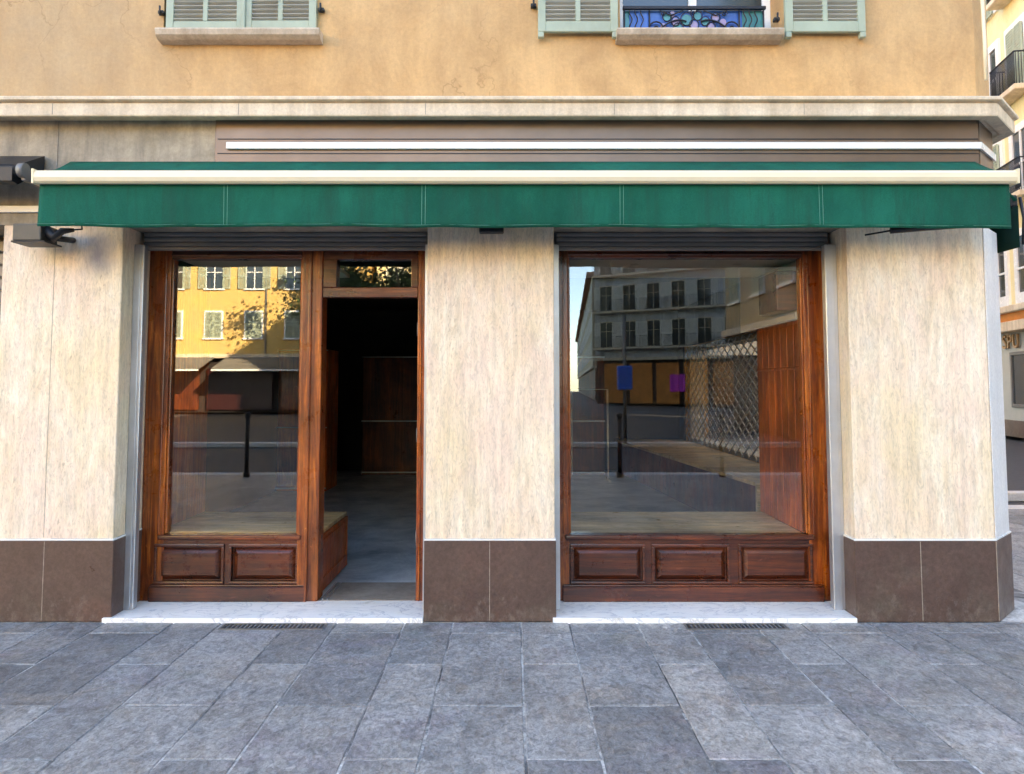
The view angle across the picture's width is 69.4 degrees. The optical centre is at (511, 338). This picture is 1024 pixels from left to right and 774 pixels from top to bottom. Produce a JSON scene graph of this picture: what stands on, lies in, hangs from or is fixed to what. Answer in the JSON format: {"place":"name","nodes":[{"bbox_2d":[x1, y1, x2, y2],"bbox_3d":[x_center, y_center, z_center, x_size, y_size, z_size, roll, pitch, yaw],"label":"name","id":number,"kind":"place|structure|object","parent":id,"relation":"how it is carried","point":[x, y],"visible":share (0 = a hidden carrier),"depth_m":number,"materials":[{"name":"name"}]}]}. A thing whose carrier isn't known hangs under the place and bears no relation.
{"place":"outdoors","nodes":[
{"label":"outdoors","id":0,"kind":"place"},
{"bbox_2d":[274,349,338,490],"bbox_3d":[-3.080,1.218,11.170,0.740,2.079,0.750,0,-4,0],"label":"wall cabinet","id":1,"kind":"object","parent":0,"point":[287,427],"depth_m":10.87,"materials":[{"name":"brown wood"}]},
{"bbox_2d":[277,429,325,485],"bbox_3d":[-3.080,1.742,10.816,0.708,0.830,0.024,0,-4,0],"label":"door","id":2,"kind":"structure","parent":1,"relation":"in","point":[287,449],"depth_m":10.81,"materials":[{"name":"brown wood"}]},
{"bbox_2d":[278,352,327,425],"bbox_3d":[-3.080,0.749,10.880,0.708,1.080,0.024,0,-4,0],"label":"door","id":3,"kind":"structure","parent":1,"relation":"in","point":[288,400],"depth_m":10.87,"materials":[{"name":"brown wood"}]},
{"bbox_2d":[360,356,604,474],"bbox_3d":[-0.500,1.356,13.155,4.220,2.059,0.730,0,-4,0],"label":"wall cabinet","id":4,"kind":"object","parent":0,"point":[389,427],"depth_m":12.84,"materials":[{"name":"brown wood"}]},
{"bbox_2d":[362,422,401,469],"bbox_3d":[-2.250,1.871,12.812,0.688,0.830,0.024,0,-4,0],"label":"door","id":5,"kind":"structure","parent":4,"relation":"in","point":[381,441],"depth_m":12.80,"materials":[{"name":"brown wood"}]},
{"bbox_2d":[363,359,402,419],"bbox_3d":[-2.250,0.888,12.876,0.688,1.060,0.024,0,-4,0],"label":"door","id":6,"kind":"structure","parent":4,"relation":"in","point":[382,378],"depth_m":12.86,"materials":[{"name":"brown wood"}]},
{"bbox_2d":[402,422,416,469],"bbox_3d":[-1.550,1.871,12.812,0.688,0.830,0.024,0,-4,0],"label":"door","id":7,"kind":"structure","parent":4,"relation":"in","point":[409,428],"depth_m":12.80,"materials":[{"name":"brown wood"}]},
{"bbox_2d":[403,359,417,419],"bbox_3d":[-1.550,0.888,12.876,0.688,1.060,0.024,0,-4,0],"label":"door","id":8,"kind":"structure","parent":4,"relation":"in","point":[409,365],"depth_m":12.87,"materials":[{"name":"brown wood"}]},
{"bbox_2d":[570,422,603,469],"bbox_3d":[1.250,1.871,12.812,0.688,0.830,0.024,0,-4,0],"label":"door","id":9,"kind":"structure","parent":4,"relation":"in","point":[588,437],"depth_m":12.80,"materials":[{"name":"brown wood"}]},
{"bbox_2d":[570,359,603,419],"bbox_3d":[1.250,0.888,12.876,0.688,1.060,0.024,0,-4,0],"label":"door","id":10,"kind":"structure","parent":4,"relation":"in","point":[584,373],"depth_m":12.86,"materials":[{"name":"wood"}]},
{"bbox_2d":[0,509,1023,773],"bbox_3d":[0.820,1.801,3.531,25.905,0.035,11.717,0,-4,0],"label":"pavement","id":11,"kind":"structure","parent":0,"point":[476,723],"depth_m":3.69,"materials":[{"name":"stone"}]},
{"bbox_2d":[218,623,327,629],"bbox_3d":[-1.544,1.875,4.787,0.675,0.025,0.115,0,-4,0],"label":"drain grate","id":12,"kind":"object","parent":11,"relation":"on","point":[223,627],"visible":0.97,"depth_m":4.78,"materials":[{"name":"metal"}]},
{"bbox_2d":[0,0,1018,623],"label":"corner shop building","id":13,"kind":"structure","parent":11,"relation":"on","point":[138,416],"depth_m":5.12,"materials":[{"name":"stone"}]},
{"bbox_2d":[0,156,44,187],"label":"rolled awning","id":14,"kind":"object","parent":13,"relation":"attached to","point":[15,169],"visible":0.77,"depth_m":4.80,"materials":[{"name":"black metal"}]},
{"bbox_2d":[11,224,82,246],"bbox_3d":[-3.071,-0.719,4.926,0.352,0.210,0.269,0,-4,0],"label":"wall floodlight","id":15,"kind":"object","parent":13,"relation":"attached to","point":[30,235],"depth_m":4.82,"materials":[{"name":"black metal"}]},
{"bbox_2d":[155,0,324,44],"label":"window","id":16,"kind":"structure","parent":13,"relation":"in","point":[188,22],"depth_m":5.12,"materials":[{"name":"green wood"}]},
{"bbox_2d":[140,251,349,601],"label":"display window","id":17,"kind":"structure","parent":13,"relation":"in","point":[205,556],"depth_m":5.40,"materials":[{"name":"brown wood"}]},
{"bbox_2d":[31,162,1019,235],"bbox_3d":[0.085,-0.954,4.852,6.225,0.541,0.410,0,-4,0],"label":"awning","id":18,"kind":"object","parent":13,"relation":"attached to","point":[899,197],"visible":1,"depth_m":4.69,"materials":[{"name":"green fabric"}]},
{"bbox_2d":[571,389,610,481],"bbox_3d":[1.275,1.579,12.123,0.626,1.489,0.500,0,-4,0],"label":"garment rail","id":19,"kind":"object","parent":13,"relation":"on","point":[606,477],"visible":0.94,"depth_m":12.11,"materials":[{"name":"silver metal"}]},
{"bbox_2d":[559,251,830,601],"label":"display window","id":20,"kind":"structure","parent":13,"relation":"in","point":[605,556],"depth_m":5.38,"materials":[{"name":"brown wood"}]},
{"bbox_2d":[531,0,865,44],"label":"window","id":21,"kind":"structure","parent":13,"relation":"in","point":[642,22],"depth_m":5.11,"materials":[{"name":"green wood"}]},
{"bbox_2d":[615,439,802,532],"bbox_3d":[2.453,1.913,10.298,1.205,0.580,6.000,0,-4,0],"label":"display ledge","id":22,"kind":"object","parent":13,"relation":"on","point":[699,478],"visible":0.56,"depth_m":9.62,"materials":[{"name":"brown wood"}]},
{"bbox_2d":[685,332,759,462],"bbox_3d":[3.240,0.850,10.968,0.319,1.670,4.400,0,-4,0],"label":"side window","id":23,"kind":"structure","parent":13,"relation":"in","point":[695,361],"depth_m":11.19,"materials":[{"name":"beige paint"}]},
{"bbox_2d":[990,193,1023,252],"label":"side awning","id":24,"kind":"object","parent":13,"relation":"attached to","point":[1008,239],"visible":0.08,"depth_m":5.32,"materials":[{"name":"fabric"}]},
{"bbox_2d":[683,623,789,629],"bbox_3d":[1.450,1.875,4.787,0.657,0.025,0.115,0,-4,0],"label":"drain grate","id":25,"kind":"object","parent":11,"relation":"on","point":[689,627],"visible":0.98,"depth_m":4.78,"materials":[{"name":"metal"}]},
{"bbox_2d":[708,432,1023,504],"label":"ground","id":26,"kind":"structure","parent":0,"point":[1015,460],"depth_m":18.51,"materials":[{"name":"grey stone"}]},
{"bbox_2d":[707,341,758,431],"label":"cream back house","id":27,"kind":"structure","parent":26,"relation":"on","point":[744,385],"depth_m":25.17,"materials":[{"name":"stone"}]},
{"bbox_2d":[1008,491,1023,508],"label":"kerb stones","id":28,"kind":"object","parent":26,"relation":"on","point":[1015,495],"depth_m":10.77,"materials":[{"name":"stone"}]},
{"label":"side pavement","id":29,"kind":"structure","parent":0,"visible":0},
{"bbox_2d":[985,0,1023,437],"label":"pale yellow building","id":30,"kind":"structure","parent":29,"relation":"on","point":[1005,31],"depth_m":22.21,"materials":[{"name":"paint"}]},
{"bbox_2d":[985,0,997,22],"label":"window","id":31,"kind":"structure","parent":30,"relation":"in","point":[989,14],"depth_m":23.20,"materials":[{"name":"white ceramic"}]},
{"bbox_2d":[987,38,1001,94],"bbox_3d":[15.112,-8.120,23.348,0.070,2.170,1.350,-1,-4,11],"label":"window","id":32,"kind":"structure","parent":30,"relation":"in","point":[994,51],"depth_m":23.07,"materials":[{"name":"white ceramic"}]},
{"bbox_2d":[993,139,1005,169],"bbox_3d":[15.082,-5.076,23.157,0.130,2.170,1.350,-1,-4,11],"label":"window","id":33,"kind":"structure","parent":30,"relation":"in","point":[999,147],"depth_m":22.72,"materials":[{"name":"white ceramic"}]},
{"bbox_2d":[997,250,1011,306],"bbox_3d":[15.112,-2.033,22.954,0.070,2.170,1.350,-1,-4,11],"label":"window","id":34,"kind":"structure","parent":30,"relation":"in","point":[1004,277],"depth_m":22.52,"materials":[{"name":"white ceramic"}]},
{"bbox_2d":[1004,12,1023,82],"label":"window","id":35,"kind":"structure","parent":30,"relation":"in","point":[1014,34],"depth_m":21.48,"materials":[{"name":"white ceramic"}]},
{"bbox_2d":[1008,119,1023,189],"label":"window","id":36,"kind":"structure","parent":30,"relation":"in","point":[1015,141],"depth_m":21.62,"materials":[{"name":"white ceramic"}]},
{"bbox_2d":[1009,351,1023,407],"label":"shop window","id":37,"kind":"structure","parent":30,"relation":"in","point":[1016,359],"depth_m":22.56,"materials":[{"name":"glass"}]},
{"bbox_2d":[1013,227,1023,303],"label":"window","id":38,"kind":"structure","parent":30,"relation":"in","point":[1018,253],"depth_m":21.65,"materials":[{"name":"white ceramic"}]}
]}

